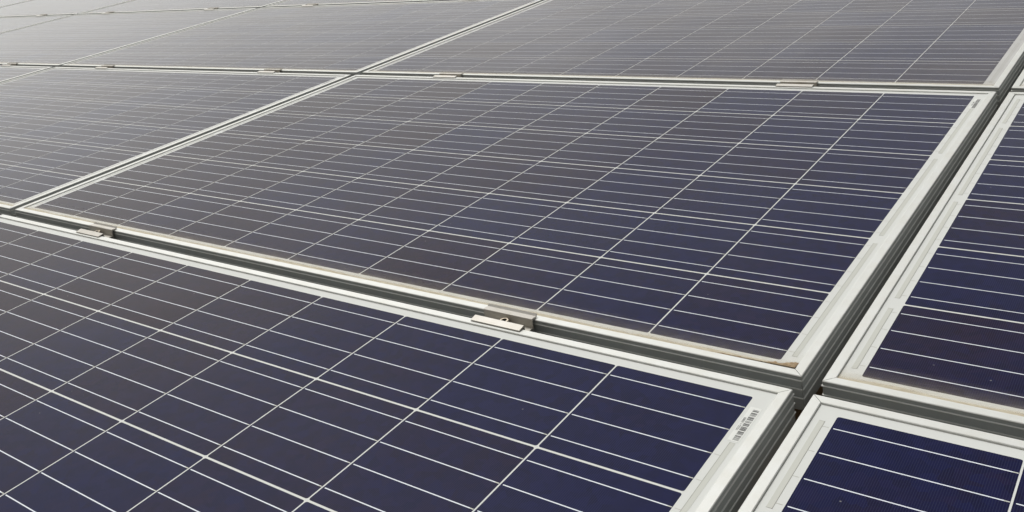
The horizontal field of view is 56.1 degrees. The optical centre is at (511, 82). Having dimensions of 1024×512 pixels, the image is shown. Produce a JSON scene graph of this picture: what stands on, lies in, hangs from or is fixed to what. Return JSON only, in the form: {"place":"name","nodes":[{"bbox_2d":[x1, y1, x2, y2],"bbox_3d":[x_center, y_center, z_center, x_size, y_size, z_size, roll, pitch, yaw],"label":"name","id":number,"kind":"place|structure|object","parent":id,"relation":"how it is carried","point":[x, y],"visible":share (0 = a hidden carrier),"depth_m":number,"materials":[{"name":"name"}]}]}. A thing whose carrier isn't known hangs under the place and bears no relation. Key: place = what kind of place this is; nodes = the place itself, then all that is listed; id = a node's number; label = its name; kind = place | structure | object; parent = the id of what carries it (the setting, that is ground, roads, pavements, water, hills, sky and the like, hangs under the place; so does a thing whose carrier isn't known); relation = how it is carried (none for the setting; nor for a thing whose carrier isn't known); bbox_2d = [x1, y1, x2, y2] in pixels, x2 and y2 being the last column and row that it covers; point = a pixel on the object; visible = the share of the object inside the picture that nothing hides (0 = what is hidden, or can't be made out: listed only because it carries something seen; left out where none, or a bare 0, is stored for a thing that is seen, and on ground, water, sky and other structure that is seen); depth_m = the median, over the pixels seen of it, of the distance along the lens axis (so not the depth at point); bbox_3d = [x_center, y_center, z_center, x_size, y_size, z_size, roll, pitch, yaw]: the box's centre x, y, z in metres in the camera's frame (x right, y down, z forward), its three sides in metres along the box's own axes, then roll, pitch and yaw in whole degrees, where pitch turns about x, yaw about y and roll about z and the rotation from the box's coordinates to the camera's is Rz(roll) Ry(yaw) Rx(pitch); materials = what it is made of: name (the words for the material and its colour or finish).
{"place":"outdoors","nodes":[
{"label":"outdoors","id":0,"kind":"place"},
{"bbox_2d":[795,91,1011,420],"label":"roof","id":1,"kind":"structure","parent":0,"point":[799,412],"depth_m":1.06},
{"label":"mounting rail","id":2,"kind":"object","parent":1,"relation":"on","visible":0},
{"bbox_2d":[0,214,795,511],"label":"solar panel","id":3,"kind":"object","parent":2,"relation":"on","point":[137,378],"visible":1,"depth_m":1.05,"materials":[{"name":"glass"}]},
{"bbox_2d":[471,303,536,330],"bbox_3d":[-0.007,0.312,1.197,0.076,0.049,0.039,2,18,37],"label":"clamp","id":4,"kind":"object","parent":2,"relation":"attached to","point":[507,318],"visible":0.88,"depth_m":1.19,"materials":[{"name":"metal"}]},
{"bbox_2d":[15,75,997,409],"bbox_3d":[-0.071,0.158,1.856,1.652,0.041,0.994,2,18,37],"label":"solar panel","id":5,"kind":"object","parent":2,"relation":"on","point":[685,223],"visible":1,"depth_m":1.57,"materials":[{"name":"glass"}]},
{"bbox_2d":[682,345,798,367],"bbox_3d":[0.245,0.292,1.037,0.130,0.003,0.016,2,17,37],"label":"dirt deposit","id":6,"kind":"object","parent":5,"relation":"on","point":[792,364],"visible":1,"depth_m":1.00,"materials":[{"name":"brown soil"}]},
{"bbox_2d":[362,0,1023,107],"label":"solar panel","id":7,"kind":"object","parent":2,"relation":"on","point":[968,45],"visible":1,"depth_m":2.40,"materials":[{"name":"glass"}]},
{"bbox_2d":[776,79,817,86],"bbox_3d":[0.586,0.023,1.970,0.076,0.049,0.039,1,18,37],"label":"clamp","id":8,"kind":"object","parent":2,"relation":"attached to","point":[796,83],"visible":0.68,"depth_m":1.97,"materials":[{"name":"metal"}]},
{"label":"mounting rail","id":9,"kind":"object","parent":1,"relation":"on","visible":0},
{"bbox_2d":[1,62,17,65],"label":"clamp","id":10,"kind":"object","parent":9,"relation":"attached to","point":[11,63],"visible":0.6,"depth_m":3.98,"materials":[{"name":"metal"}]},
{"bbox_2d":[0,65,52,82],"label":"solar panel","id":11,"kind":"object","parent":9,"relation":"on","point":[7,73],"visible":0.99,"depth_m":3.77,"materials":[{"name":"glass"}]},
{"bbox_2d":[0,8,256,67],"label":"solar panel","id":12,"kind":"object","parent":9,"relation":"on","point":[59,42],"visible":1,"depth_m":4.51,"materials":[{"name":"glass"}]},
{"bbox_2d":[78,0,284,14],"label":"solar panel","id":13,"kind":"object","parent":9,"relation":"on","point":[132,6],"visible":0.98,"depth_m":5.15,"materials":[{"name":"glass"}]},
{"bbox_2d":[204,7,218,9],"bbox_3d":[-1.486,-0.344,4.759,0.076,0.049,0.039,2,18,37],"label":"clamp","id":14,"kind":"object","parent":9,"relation":"attached to","point":[211,8],"visible":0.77,"depth_m":4.75,"materials":[{"name":"metal"}]},
{"label":"mounting rail","id":15,"kind":"object","parent":1,"relation":"on","visible":0},
{"bbox_2d":[76,222,116,237],"bbox_3d":[-0.758,0.291,1.765,0.076,0.049,0.039,2,18,37],"label":"clamp","id":16,"kind":"object","parent":15,"relation":"attached to","point":[99,229],"visible":0.86,"depth_m":1.76,"materials":[{"name":"metal"}]},
{"bbox_2d":[433,72,463,77],"bbox_3d":[-0.165,0.001,2.538,0.076,0.049,0.039,2,18,37],"label":"clamp","id":17,"kind":"object","parent":15,"relation":"attached to","point":[449,74],"visible":0.61,"depth_m":2.53,"materials":[{"name":"metal"}]},
{"label":"mounting rail","id":18,"kind":"object","parent":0,"visible":0},
{"bbox_2d":[738,394,1023,511],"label":"solar panel","id":19,"kind":"object","parent":18,"relation":"on","point":[833,455],"visible":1,"depth_m":0.83,"materials":[{"name":"glass"}]},
{"bbox_2d":[821,92,1023,440],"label":"solar panel","id":20,"kind":"object","parent":18,"relation":"on","point":[938,335],"visible":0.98,"depth_m":1.05,"materials":[{"name":"glass"}]},
{"bbox_2d":[1011,69,1023,91],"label":"solar panel","id":21,"kind":"object","parent":18,"relation":"on","point":[1018,86],"visible":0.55,"depth_m":1.75,"materials":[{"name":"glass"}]},
{"label":"mounting rail","id":22,"kind":"object","parent":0,"visible":0},
{"bbox_2d":[96,64,114,68],"bbox_3d":[-1.497,-0.037,3.546,0.076,0.049,0.039,2,18,37],"label":"clamp","id":23,"kind":"object","parent":22,"relation":"attached to","point":[104,66],"visible":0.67,"depth_m":3.54,"materials":[{"name":"metal"}]},
{"bbox_2d":[0,67,351,216],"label":"solar panel","id":24,"kind":"object","parent":22,"relation":"on","point":[62,128],"visible":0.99,"depth_m":2.67,"materials":[{"name":"glass"}]},
{"bbox_2d":[62,0,543,75],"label":"solar panel","id":25,"kind":"object","parent":22,"relation":"on","point":[354,39],"visible":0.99,"depth_m":3.50,"materials":[{"name":"glass"}]},
{"bbox_2d":[302,3,318,5],"bbox_3d":[-0.904,-0.327,4.319,0.076,0.049,0.039,2,18,37],"label":"clamp","id":26,"kind":"object","parent":22,"relation":"attached to","point":[312,4],"visible":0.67,"depth_m":4.31,"materials":[{"name":"metal"}]},
{"bbox_2d":[264,0,456,7],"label":"solar panel","id":27,"kind":"object","parent":22,"relation":"on","point":[289,3],"visible":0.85,"depth_m":4.29,"materials":[{"name":"glass"}]},
{"label":"mounting rail","id":28,"kind":"object","parent":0,"visible":0},
{"bbox_2d":[0,15,70,32],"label":"solar panel","id":29,"kind":"object","parent":28,"relation":"on","point":[9,23],"visible":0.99,"depth_m":5.57,"materials":[{"name":"glass"}]},
{"bbox_2d":[0,0,130,16],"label":"solar panel","id":30,"kind":"object","parent":28,"relation":"on","point":[48,7],"visible":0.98,"depth_m":6.13,"materials":[{"name":"glass"}]},
{"label":"mounting rail","id":31,"kind":"object","parent":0,"visible":0},
{"bbox_2d":[257,68,281,72],"bbox_3d":[-0.746,-0.016,2.978,0.076,0.049,0.039,2,18,37],"label":"clamp","id":32,"kind":"object","parent":31,"relation":"attached to","point":[271,70],"visible":0.62,"depth_m":2.97,"materials":[{"name":"metal"}]},
{"label":"mounting rail","id":33,"kind":"object","parent":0,"visible":0},
{"bbox_2d":[0,0,28,6],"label":"solar panel","id":34,"kind":"object","parent":33,"relation":"on","point":[5,2],"visible":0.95,"depth_m":7.07,"materials":[{"name":"glass"}]}
]}

